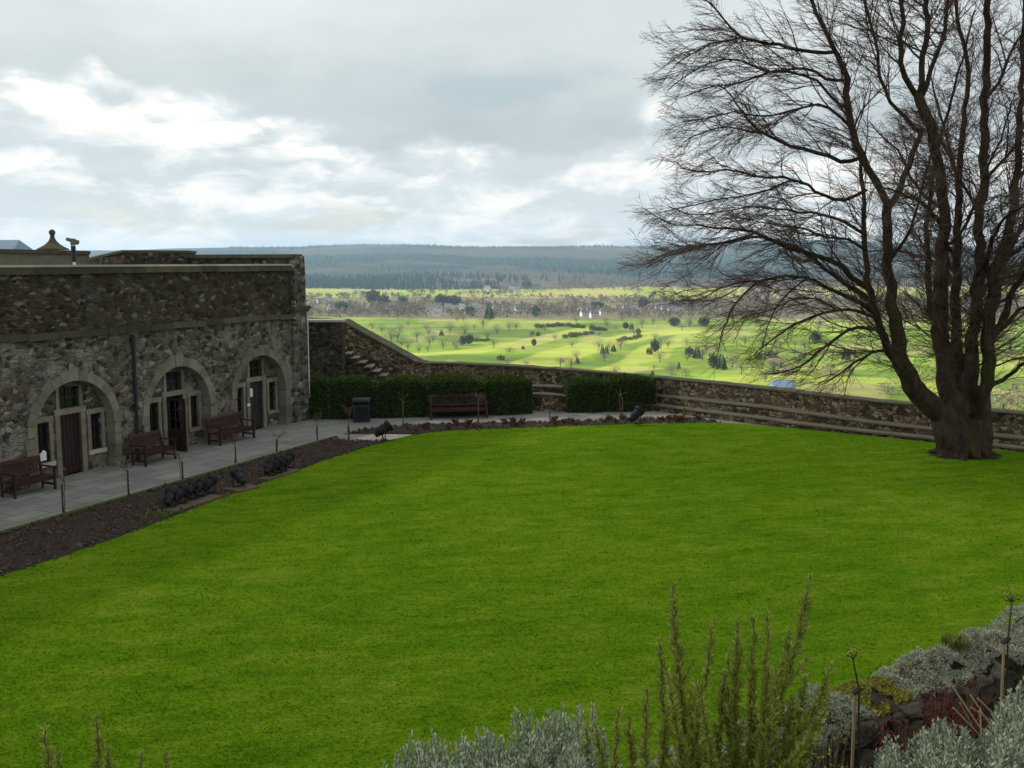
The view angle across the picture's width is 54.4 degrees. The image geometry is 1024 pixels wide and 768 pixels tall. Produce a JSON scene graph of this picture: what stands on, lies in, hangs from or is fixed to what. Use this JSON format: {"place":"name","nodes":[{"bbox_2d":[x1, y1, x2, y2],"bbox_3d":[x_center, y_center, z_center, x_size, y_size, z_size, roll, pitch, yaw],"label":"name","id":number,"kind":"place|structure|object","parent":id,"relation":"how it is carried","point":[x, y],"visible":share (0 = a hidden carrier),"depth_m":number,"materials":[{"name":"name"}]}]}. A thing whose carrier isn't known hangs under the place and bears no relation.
{"place":"outdoors","nodes":[
{"label":"outdoors","id":0,"kind":"place"},
{"bbox_2d":[170,409,179,428],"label":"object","id":1,"kind":"structure","parent":0,"point":[172,415],"depth_m":41.07,"materials":[{"name":"glass"}]},
{"bbox_2d":[307,319,345,378],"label":"stair side wall","id":2,"kind":"structure","parent":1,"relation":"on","point":[326,346],"depth_m":45.55,"materials":[{"name":"stone"}]},
{"bbox_2d":[308,317,1023,451],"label":"garden wall","id":3,"kind":"structure","parent":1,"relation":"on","point":[764,405],"depth_m":41.33,"materials":[{"name":"stone"}]},
{"bbox_2d":[675,616,1023,767],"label":"terrace edge wall","id":4,"kind":"structure","parent":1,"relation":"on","point":[990,686],"depth_m":6.18,"materials":[{"name":"stone"}]},
{"bbox_2d":[379,701,609,767],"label":"grey shrub","id":5,"kind":"object","parent":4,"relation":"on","point":[536,752],"visible":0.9,"depth_m":4.61,"materials":[{"name":"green plant"}]},
{"bbox_2d":[613,682,880,767],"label":"grey cushion plant","id":6,"kind":"object","parent":4,"relation":"on","point":[839,707],"visible":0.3,"depth_m":5.76,"materials":[{"name":"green plant"}]},
{"bbox_2d":[830,675,914,718],"bbox_3d":[2.230,1.915,6.163,0.515,0.175,0.403,-5,9,-35],"label":"moss patch","id":7,"kind":"object","parent":4,"relation":"on","point":[902,696],"visible":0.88,"depth_m":6.14,"materials":[{"name":"plant"}]},
{"bbox_2d":[872,626,1023,700],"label":"grey cushion plant","id":8,"kind":"object","parent":4,"relation":"on","point":[947,655],"visible":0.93,"depth_m":6.51,"materials":[{"name":"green plant"}]},
{"bbox_2d":[939,628,969,650],"bbox_3d":[2.980,1.722,6.705,0.190,0.132,0.219,4,8,29],"label":"grass tuft","id":9,"kind":"object","parent":8,"relation":"on","point":[950,640],"visible":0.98,"depth_m":6.71,"materials":[{"name":"plant"}]},
{"bbox_2d":[985,602,1023,643],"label":"grey cushion plant","id":10,"kind":"object","parent":4,"relation":"on","point":[1018,611],"visible":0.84,"depth_m":7.22,"materials":[{"name":"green plant"}]},
{"bbox_2d":[0,411,773,530],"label":"flagstone path","id":11,"kind":"structure","parent":0,"point":[82,489],"depth_m":32.36,"materials":[{"name":"stone"}]},
{"bbox_2d":[0,455,56,498],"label":"garden bench","id":12,"kind":"object","parent":11,"relation":"on","point":[42,478],"visible":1,"depth_m":28.06,"materials":[{"name":"brown wood"}]},
{"bbox_2d":[56,466,65,512],"bbox_3d":[-11.627,2.769,25.729,0.253,1.254,0.443,-3,8,-25],"label":"staked rose","id":13,"kind":"object","parent":11,"relation":"on","point":[63,502],"visible":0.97,"depth_m":25.82,"materials":[{"name":"brown wood"}]},
{"bbox_2d":[128,429,176,466],"bbox_3d":[-11.668,2.070,32.366,0.729,0.954,1.436,3,8,22],"label":"garden bench","id":14,"kind":"object","parent":11,"relation":"on","point":[163,449],"visible":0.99,"depth_m":32.33,"materials":[{"name":"brown wood"}]},
{"bbox_2d":[0,256,310,494],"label":"arched stone range","id":15,"kind":"structure","parent":11,"relation":"on","point":[99,364],"depth_m":32.40,"materials":[{"name":"stone"}]},
{"bbox_2d":[0,249,90,267],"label":"battery parapet","id":16,"kind":"structure","parent":15,"relation":"on","point":[31,257],"depth_m":37.68,"materials":[{"name":"grey stone"}]},
{"bbox_2d":[36,229,69,249],"bbox_3d":[-17.827,-5.599,38.621,1.176,0.796,1.158,0,7,0],"label":"ball finial","id":17,"kind":"object","parent":16,"relation":"on","point":[52,243],"visible":0.98,"depth_m":38.44,"materials":[{"name":"stone"}]},
{"bbox_2d":[35,415,55,467],"bbox_3d":[-13.924,1.723,29.521,0.240,1.500,0.740,3,8,23],"label":"window","id":18,"kind":"structure","parent":15,"relation":"in","point":[41,429],"depth_m":29.65,"materials":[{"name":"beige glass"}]},
{"bbox_2d":[66,237,79,264],"bbox_3d":[-14.327,-3.656,32.581,0.419,2.267,0.320,-4,8,-28],"label":"viewing telescope","id":19,"kind":"object","parent":15,"relation":"on","point":[73,242],"visible":0.6,"depth_m":32.45,"materials":[{"name":"black metal"}]},
{"bbox_2d":[85,407,107,454],"bbox_3d":[-13.127,1.464,31.337,0.240,1.430,0.740,3,8,23],"label":"window","id":20,"kind":"structure","parent":15,"relation":"in","point":[92,417],"depth_m":31.41,"materials":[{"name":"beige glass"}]},
{"bbox_2d":[89,250,196,264],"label":"battery block","id":21,"kind":"structure","parent":15,"relation":"on","point":[137,257],"depth_m":40.09,"materials":[{"name":"stone"}]},
{"bbox_2d":[150,397,163,442],"bbox_3d":[-12.130,1.217,33.617,0.240,1.500,0.740,3,8,23],"label":"window","id":22,"kind":"structure","parent":15,"relation":"in","point":[153,425],"depth_m":33.77,"materials":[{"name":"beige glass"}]},
{"bbox_2d":[186,390,203,431],"bbox_3d":[-11.332,0.958,35.433,0.240,1.430,0.740,3,8,23],"label":"window","id":23,"kind":"structure","parent":15,"relation":"in","point":[191,396],"depth_m":35.51,"materials":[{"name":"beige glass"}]},
{"bbox_2d":[236,382,246,421],"bbox_3d":[-10.357,0.715,37.687,0.240,1.500,0.740,3,8,23],"label":"window","id":24,"kind":"structure","parent":15,"relation":"in","point":[243,384],"depth_m":37.85,"materials":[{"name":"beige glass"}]},
{"bbox_2d":[187,254,301,263],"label":"return parapet","id":25,"kind":"structure","parent":15,"relation":"on","point":[241,259],"depth_m":40.89,"materials":[{"name":"stone"}]},
{"bbox_2d":[266,377,278,414],"bbox_3d":[-9.560,0.455,39.503,0.240,1.430,0.740,3,8,23],"label":"window","id":26,"kind":"structure","parent":15,"relation":"in","point":[269,381],"depth_m":39.60,"materials":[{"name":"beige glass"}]},
{"bbox_2d":[0,435,337,531],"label":"grass verge","id":27,"kind":"object","parent":11,"relation":"on","point":[119,498],"depth_m":28.71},
{"bbox_2d":[118,455,133,495],"bbox_3d":[-10.626,2.564,27.509,0.468,1.225,0.437,-1,7,-8],"label":"staked rose","id":28,"kind":"object","parent":27,"relation":"on","point":[128,462],"visible":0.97,"depth_m":27.55,"materials":[{"name":"brown wood"}]},
{"bbox_2d":[169,449,186,479],"bbox_3d":[-9.930,2.422,29.527,0.551,1.011,0.320,-1,7,-8],"label":"staked rose","id":29,"kind":"object","parent":27,"relation":"on","point":[182,476],"visible":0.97,"depth_m":29.59,"materials":[{"name":"brown wood"}]},
{"bbox_2d":[0,437,394,575],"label":"flower bed","id":30,"kind":"object","parent":11,"relation":"on","point":[17,559],"visible":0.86,"depth_m":24.77,"materials":[{"name":"soil"}]},
{"bbox_2d":[141,509,174,518],"bbox_3d":[-9.018,3.283,25.358,0.794,0.165,0.823,0,7,0],"label":"grass tuft","id":31,"kind":"object","parent":30,"relation":"on","point":[163,512],"visible":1,"depth_m":25.42,"materials":[{"name":"plant"}]},
{"bbox_2d":[164,494,222,512],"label":"floodlight slab","id":32,"kind":"structure","parent":30,"relation":"on","point":[199,501],"depth_m":26.56,"materials":[{"name":"stone"}]},
{"bbox_2d":[162,488,176,506],"bbox_3d":[-8.959,2.974,26.030,0.376,0.503,0.504,-1,7,-5],"label":"floodlight","id":33,"kind":"object","parent":32,"relation":"on","point":[170,494],"visible":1,"depth_m":26.01,"materials":[{"name":"black metal"}]},
{"bbox_2d":[173,484,189,502],"bbox_3d":[-8.803,2.922,26.455,0.376,0.503,0.504,3,8,24],"label":"floodlight","id":34,"kind":"object","parent":32,"relation":"on","point":[183,490],"visible":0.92,"depth_m":26.40,"materials":[{"name":"black metal"}]},
{"bbox_2d":[184,480,198,498],"bbox_3d":[-8.690,2.868,26.893,0.376,0.503,0.504,2,7,19],"label":"floodlight","id":35,"kind":"object","parent":32,"relation":"on","point":[193,486],"visible":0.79,"depth_m":26.87,"materials":[{"name":"black metal"}]},
{"bbox_2d":[193,478,207,496],"bbox_3d":[-8.552,2.826,27.231,0.376,0.503,0.504,2,7,16],"label":"floodlight","id":36,"kind":"object","parent":32,"relation":"on","point":[202,482],"visible":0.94,"depth_m":27.21,"materials":[{"name":"black metal"}]},
{"bbox_2d":[203,475,217,492],"bbox_3d":[-8.403,2.776,27.637,0.376,0.503,0.504,4,8,27],"label":"floodlight","id":37,"kind":"object","parent":30,"relation":"on","point":[211,480],"visible":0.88,"depth_m":27.59,"materials":[{"name":"black metal"}]},
{"bbox_2d":[222,484,259,492],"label":"floodlight slab","id":38,"kind":"structure","parent":30,"relation":"on","point":[247,486],"depth_m":28.21,"materials":[{"name":"stone"}]},
{"bbox_2d":[230,468,245,486],"bbox_3d":[-7.801,2.663,28.422,0.535,0.534,0.400,7,10,44],"label":"floodlight","id":39,"kind":"object","parent":38,"relation":"on","point":[236,474],"visible":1,"depth_m":28.34,"materials":[{"name":"black metal"}]},
{"bbox_2d":[257,468,300,480],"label":"floodlight slab","id":40,"kind":"structure","parent":30,"relation":"on","point":[276,476],"depth_m":30.05,"materials":[{"name":"stone"}]},
{"bbox_2d":[264,459,276,475],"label":"floodlight","id":41,"kind":"object","parent":40,"relation":"on","point":[271,464],"visible":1,"depth_m":29.82,"materials":[{"name":"black metal"}]},
{"bbox_2d":[271,456,282,472],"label":"floodlight","id":42,"kind":"object","parent":40,"relation":"on","point":[278,460],"visible":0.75,"depth_m":30.18,"materials":[{"name":"black metal"}]},
{"bbox_2d":[276,455,288,470],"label":"floodlight","id":43,"kind":"object","parent":40,"relation":"on","point":[285,458],"visible":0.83,"depth_m":30.47,"materials":[{"name":"black metal"}]},
{"bbox_2d":[283,451,295,467],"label":"floodlight","id":44,"kind":"object","parent":30,"relation":"on","point":[291,456],"visible":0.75,"depth_m":30.98,"materials":[{"name":"black metal"}]},
{"bbox_2d":[373,420,392,439],"bbox_3d":[-4.630,1.649,35.865,0.724,0.723,0.540,-2,7,-19],"label":"floodlight","id":45,"kind":"object","parent":30,"relation":"on","point":[384,428],"visible":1,"depth_m":35.72,"materials":[{"name":"black metal"}]},
{"bbox_2d":[205,411,255,445],"bbox_3d":[-10.193,1.608,36.109,0.729,0.954,1.879,3,8,25],"label":"garden bench","id":46,"kind":"object","parent":11,"relation":"on","point":[242,429],"visible":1,"depth_m":36.11,"materials":[{"name":"brown wood"}]},
{"bbox_2d":[342,405,353,439],"bbox_3d":[-5.943,1.424,36.317,0.490,1.329,0.531,-2,7,-19],"label":"staked rose","id":47,"kind":"object","parent":11,"relation":"on","point":[348,419],"visible":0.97,"depth_m":36.34,"materials":[{"name":"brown wood"}]},
{"bbox_2d":[352,397,369,422],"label":"litter bin","id":48,"kind":"object","parent":11,"relation":"on","point":[361,410],"visible":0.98,"depth_m":40.32,"materials":[{"name":"black metal"}]},
{"bbox_2d":[355,407,367,418],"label":"door","id":49,"kind":"structure","parent":48,"relation":"in","point":[360,412],"depth_m":40.31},
{"bbox_2d":[352,434,411,440],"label":"stepping slabs","id":50,"kind":"structure","parent":11,"relation":"on","point":[372,437],"depth_m":36.98,"materials":[{"name":"stone"}]},
{"bbox_2d":[345,331,427,379],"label":"stone stair","id":51,"kind":"object","parent":11,"relation":"on","point":[356,365],"visible":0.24,"depth_m":46.68,"materials":[{"name":"grey stone"}]},
{"bbox_2d":[308,372,534,419],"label":"clipped hedge","id":52,"kind":"object","parent":11,"relation":"on","point":[329,397],"visible":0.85,"depth_m":41.66,"materials":[{"name":"green plant"}]},
{"bbox_2d":[428,394,487,419],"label":"garden bench","id":53,"kind":"object","parent":11,"relation":"on","point":[484,408],"visible":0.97,"depth_m":41.61,"materials":[{"name":"brown wood"}]},
{"bbox_2d":[344,416,720,434],"bbox_3d":[0.917,1.606,39.438,15.112,0.129,2.087,-1,7,-11],"label":"back flower bed","id":54,"kind":"object","parent":11,"relation":"on","point":[435,428],"visible":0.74,"depth_m":38.95,"materials":[{"name":"soil"}]},
{"bbox_2d":[560,372,658,412],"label":"clipped hedge","id":55,"kind":"object","parent":11,"relation":"on","point":[587,393],"visible":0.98,"depth_m":43.12,"materials":[{"name":"green plant"}]},
{"bbox_2d":[436,242,549,246],"bbox_3d":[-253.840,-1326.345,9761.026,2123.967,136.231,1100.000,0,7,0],"label":"distant hill","id":56,"kind":"structure","parent":0,"point":[484,244],"depth_m":9591.70,"materials":[{"name":"blue plant"}]},
{"bbox_2d":[0,422,1023,767],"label":"lawn","id":57,"kind":"structure","parent":0,"point":[546,530],"depth_m":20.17,"materials":[{"name":"green plant"}]},
{"bbox_2d":[628,406,644,423],"bbox_3d":[4.898,1.220,39.334,0.724,0.723,0.540,-6,9,-41],"label":"floodlight","id":58,"kind":"object","parent":57,"relation":"on","point":[637,412],"visible":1,"depth_m":39.20,"materials":[{"name":"black metal"}]},
{"bbox_2d":[615,0,1023,460],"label":"beech tree","id":59,"kind":"object","parent":57,"relation":"on","point":[957,412],"visible":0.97,"depth_m":31.82,"materials":[{"name":"brown plant"}]},
{"bbox_2d":[929,454,1001,459],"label":"bare soil","id":60,"kind":"structure","parent":57,"relation":"on","point":[998,456],"depth_m":32.70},
{"bbox_2d":[0,0,1023,249],"label":"sky","id":61,"kind":"structure","parent":0,"point":[125,124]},
{"bbox_2d":[69,240,1023,409],"bbox_3d":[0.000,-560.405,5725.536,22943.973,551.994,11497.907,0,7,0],"label":"countryside terrain","id":62,"kind":"structure","parent":0,"point":[632,357],"depth_m":1322.05,"materials":[{"name":"plant"}]},
{"bbox_2d":[0,240,32,249],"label":"slate roof building","id":63,"kind":"structure","parent":62,"relation":"on","point":[11,244],"depth_m":52.20,"materials":[{"name":"grey stone"}]},
{"bbox_2d":[335,301,349,312],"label":"evergreen tree","id":64,"kind":"object","parent":62,"relation":"on","point":[344,304],"visible":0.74,"depth_m":1571.11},
{"bbox_2d":[365,288,379,305],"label":"evergreen tree","id":65,"kind":"object","parent":62,"relation":"on","point":[373,294],"visible":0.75,"depth_m":1797.12,"materials":[{"name":"plant"}]},
{"bbox_2d":[376,294,390,304],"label":"evergreen tree","id":66,"kind":"object","parent":62,"relation":"on","point":[382,297],"visible":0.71,"depth_m":1772.23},
{"bbox_2d":[305,272,516,289],"bbox_3d":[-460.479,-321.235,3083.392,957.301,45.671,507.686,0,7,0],"label":"pine wood","id":67,"kind":"object","parent":62,"relation":"on","point":[336,282],"visible":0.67,"depth_m":2957.80,"materials":[{"name":"plant"}]},
{"bbox_2d":[432,308,443,315],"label":"village house","id":68,"kind":"structure","parent":62,"relation":"on","point":[437,312],"depth_m":1489.00,"materials":[{"name":"paint"}]},
{"bbox_2d":[434,294,447,305],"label":"evergreen tree","id":69,"kind":"object","parent":62,"relation":"on","point":[441,298],"visible":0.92,"depth_m":1743.62,"materials":[{"name":"plant"}]},
{"bbox_2d":[446,295,461,304],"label":"evergreen tree","id":70,"kind":"object","parent":62,"relation":"on","point":[454,300],"visible":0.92,"depth_m":1744.16,"materials":[{"name":"plant"}]},
{"bbox_2d":[305,267,619,287],"bbox_3d":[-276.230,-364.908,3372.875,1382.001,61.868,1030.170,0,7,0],"label":"brown hill wood","id":71,"kind":"object","parent":62,"relation":"on","point":[464,279],"visible":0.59,"depth_m":3511.81,"materials":[{"name":"plant"}]},
{"bbox_2d":[484,302,493,319],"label":"conifer tree","id":72,"kind":"object","parent":62,"relation":"on","point":[491,316],"visible":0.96,"depth_m":1372.42,"materials":[{"name":"plant"}]},
{"bbox_2d":[531,305,540,316],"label":"evergreen tree","id":73,"kind":"object","parent":62,"relation":"on","point":[535,308],"visible":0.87,"depth_m":1459.52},
{"bbox_2d":[589,310,598,317],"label":"village house","id":74,"kind":"structure","parent":62,"relation":"on","point":[593,314],"depth_m":1426.58,"materials":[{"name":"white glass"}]},
{"bbox_2d":[227,239,1015,249],"bbox_3d":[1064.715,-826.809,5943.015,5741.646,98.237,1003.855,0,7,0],"label":"hilltop wood","id":75,"kind":"object","parent":62,"relation":"on","point":[617,246],"visible":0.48,"depth_m":5817.30,"materials":[{"name":"plant"}]},
{"bbox_2d":[228,240,1023,270],"bbox_3d":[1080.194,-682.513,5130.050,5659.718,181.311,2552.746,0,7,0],"label":"hill pines","id":76,"kind":"object","parent":62,"relation":"on","point":[589,264],"visible":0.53,"depth_m":4485.33,"materials":[{"name":"plant"}]},
{"bbox_2d":[637,297,648,307],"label":"evergreen tree","id":77,"kind":"object","parent":62,"relation":"on","point":[643,300],"visible":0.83,"depth_m":1631.64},
{"bbox_2d":[650,338,659,351],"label":"evergreen tree","id":78,"kind":"object","parent":62,"relation":"on","point":[654,345],"visible":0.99,"depth_m":900.55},
{"bbox_2d":[306,290,1018,316],"bbox_3d":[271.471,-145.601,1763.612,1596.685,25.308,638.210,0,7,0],"label":"village evergreens","id":79,"kind":"object","parent":62,"relation":"on","point":[488,293],"visible":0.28,"depth_m":1745.66,"materials":[{"name":"plant"}]},
{"bbox_2d":[307,284,1021,296],"bbox_3d":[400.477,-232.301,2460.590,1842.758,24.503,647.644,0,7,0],"label":"field edge wood","id":80,"kind":"object","parent":62,"relation":"on","point":[470,292],"visible":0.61,"depth_m":2359.29,"materials":[{"name":"plant"}]},
{"bbox_2d":[306,291,1023,317],"bbox_3d":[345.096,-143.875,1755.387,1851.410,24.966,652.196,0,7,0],"label":"village wood","id":81,"kind":"object","parent":62,"relation":"on","point":[374,308],"visible":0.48,"depth_m":1612.27,"materials":[{"name":"plant"}]},
{"bbox_2d":[664,361,679,374],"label":"bush","id":82,"kind":"object","parent":62,"relation":"on","point":[669,365],"visible":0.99,"depth_m":717.64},
{"bbox_2d":[667,317,680,325],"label":"evergreen tree","id":83,"kind":"object","parent":62,"relation":"on","point":[674,321],"visible":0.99,"depth_m":1253.50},
{"bbox_2d":[379,264,1000,281],"bbox_3d":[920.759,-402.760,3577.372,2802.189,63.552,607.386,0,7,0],"label":"pine wood","id":84,"kind":"object","parent":62,"relation":"on","point":[524,278],"visible":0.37,"depth_m":3550.93,"materials":[{"name":"plant"}]},
{"bbox_2d":[708,352,718,367],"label":"evergreen tree","id":85,"kind":"object","parent":62,"relation":"on","point":[711,362],"visible":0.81,"depth_m":768.11,"materials":[{"name":"plant"}]},
{"bbox_2d":[715,354,727,369],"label":"conifer tree","id":86,"kind":"object","parent":62,"relation":"on","point":[722,365],"visible":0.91,"depth_m":754.84,"materials":[{"name":"plant"}]},
{"bbox_2d":[439,276,1021,288],"bbox_3d":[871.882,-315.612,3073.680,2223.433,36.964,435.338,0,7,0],"label":"brown wood","id":87,"kind":"object","parent":62,"relation":"on","point":[587,283],"visible":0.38,"depth_m":2992.81,"materials":[{"name":"plant"}]},
{"bbox_2d":[726,351,739,366],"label":"bush","id":88,"kind":"object","parent":62,"relation":"on","point":[732,362],"visible":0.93,"depth_m":775.99,"materials":[{"name":"plant"}]},
{"bbox_2d":[762,349,778,357],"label":"gorse bush","id":89,"kind":"object","parent":62,"relation":"on","point":[767,351],"visible":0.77,"depth_m":848.79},
{"bbox_2d":[769,380,796,388],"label":"golf hut","id":90,"kind":"object","parent":62,"relation":"on","point":[783,383],"visible":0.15,"depth_m":625.83,"materials":[{"name":"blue metal"}]},
{"bbox_2d":[809,330,821,342],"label":"evergreen tree","id":91,"kind":"object","parent":62,"relation":"on","point":[814,339],"visible":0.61,"depth_m":985.91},
{"bbox_2d":[819,363,839,374],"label":"bush","id":92,"kind":"object","parent":62,"relation":"on","point":[829,371],"visible":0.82,"depth_m":715.88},
{"bbox_2d":[875,380,902,393],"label":"bush","id":93,"kind":"object","parent":62,"relation":"on","point":[888,388],"visible":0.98,"depth_m":613.33,"materials":[{"name":"plant"}]},
{"bbox_2d":[990,387,1023,409],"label":"bush","id":94,"kind":"object","parent":62,"relation":"on","point":[1002,400],"visible":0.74,"depth_m":536.84,"materials":[{"name":"plant"}]},
{"bbox_2d":[1006,378,1023,408],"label":"bush","id":95,"kind":"object","parent":62,"relation":"on","point":[1017,388],"visible":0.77,"depth_m":557.40,"materials":[{"name":"plant"}]},
{"bbox_2d":[868,689,1023,767],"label":"terrace soil","id":96,"kind":"structure","parent":0,"point":[989,716],"depth_m":6.52,"materials":[{"name":"soil"}]},
{"bbox_2d":[37,721,63,767],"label":"rosemary bush","id":97,"kind":"object","parent":96,"relation":"on","point":[49,760],"visible":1,"depth_m":3.38,"materials":[{"name":"green plant"}]},
{"bbox_2d":[86,712,116,767],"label":"rosemary bush","id":98,"kind":"object","parent":96,"relation":"on","point":[100,741],"visible":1,"depth_m":3.37,"materials":[{"name":"green plant"}]},
{"bbox_2d":[133,747,172,767],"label":"rosemary bush","id":99,"kind":"object","parent":96,"relation":"on","point":[142,752],"visible":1,"depth_m":3.39,"materials":[{"name":"green plant"}]},
{"bbox_2d":[579,684,671,767],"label":"rosemary bush","id":100,"kind":"object","parent":96,"relation":"on","point":[644,737],"visible":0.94,"depth_m":3.99,"materials":[{"name":"green plant"}]},
{"bbox_2d":[653,572,836,767],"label":"rosemary bush","id":101,"kind":"object","parent":96,"relation":"on","point":[760,743],"visible":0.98,"depth_m":4.06,"materials":[{"name":"green plant"}]},
{"bbox_2d":[812,730,847,767],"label":"weed","id":102,"kind":"object","parent":96,"relation":"on","point":[823,756],"visible":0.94,"depth_m":4.71,"materials":[{"name":"green plant"}]},
{"bbox_2d":[846,647,862,767],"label":"staked rose","id":103,"kind":"object","parent":96,"relation":"on","point":[858,689],"visible":1,"depth_m":4.99,"materials":[{"name":"brown wood"}]},
{"bbox_2d":[872,714,915,766],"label":"barberry shrub","id":104,"kind":"object","parent":96,"relation":"on","point":[893,740],"visible":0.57,"depth_m":5.34,"materials":[{"name":"red plant"}]},
{"bbox_2d":[860,675,1023,767],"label":"grey shrub","id":105,"kind":"object","parent":96,"relation":"on","point":[1001,745],"visible":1,"depth_m":4.62,"materials":[{"name":"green plant"}]},
{"bbox_2d":[916,679,987,749],"bbox_3d":[2.548,1.973,5.765,0.373,0.674,0.525,4,8,27],"label":"barberry shrub","id":106,"kind":"object","parent":96,"relation":"on","point":[934,714],"visible":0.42,"depth_m":5.68,"materials":[{"name":"red plant"}]},
{"bbox_2d":[945,676,994,737],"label":"dry stalks","id":107,"kind":"object","parent":96,"relation":"on","point":[980,712],"visible":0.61,"depth_m":5.19,"materials":[{"name":"plant"}]},
{"bbox_2d":[999,587,1020,711],"bbox_3d":[2.837,1.744,5.760,0.108,1.166,0.105,0,7,0],"label":"staked rose","id":108,"kind":"object","parent":96,"relation":"on","point":[1006,639],"visible":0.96,"depth_m":5.73,"materials":[{"name":"brown wood"}]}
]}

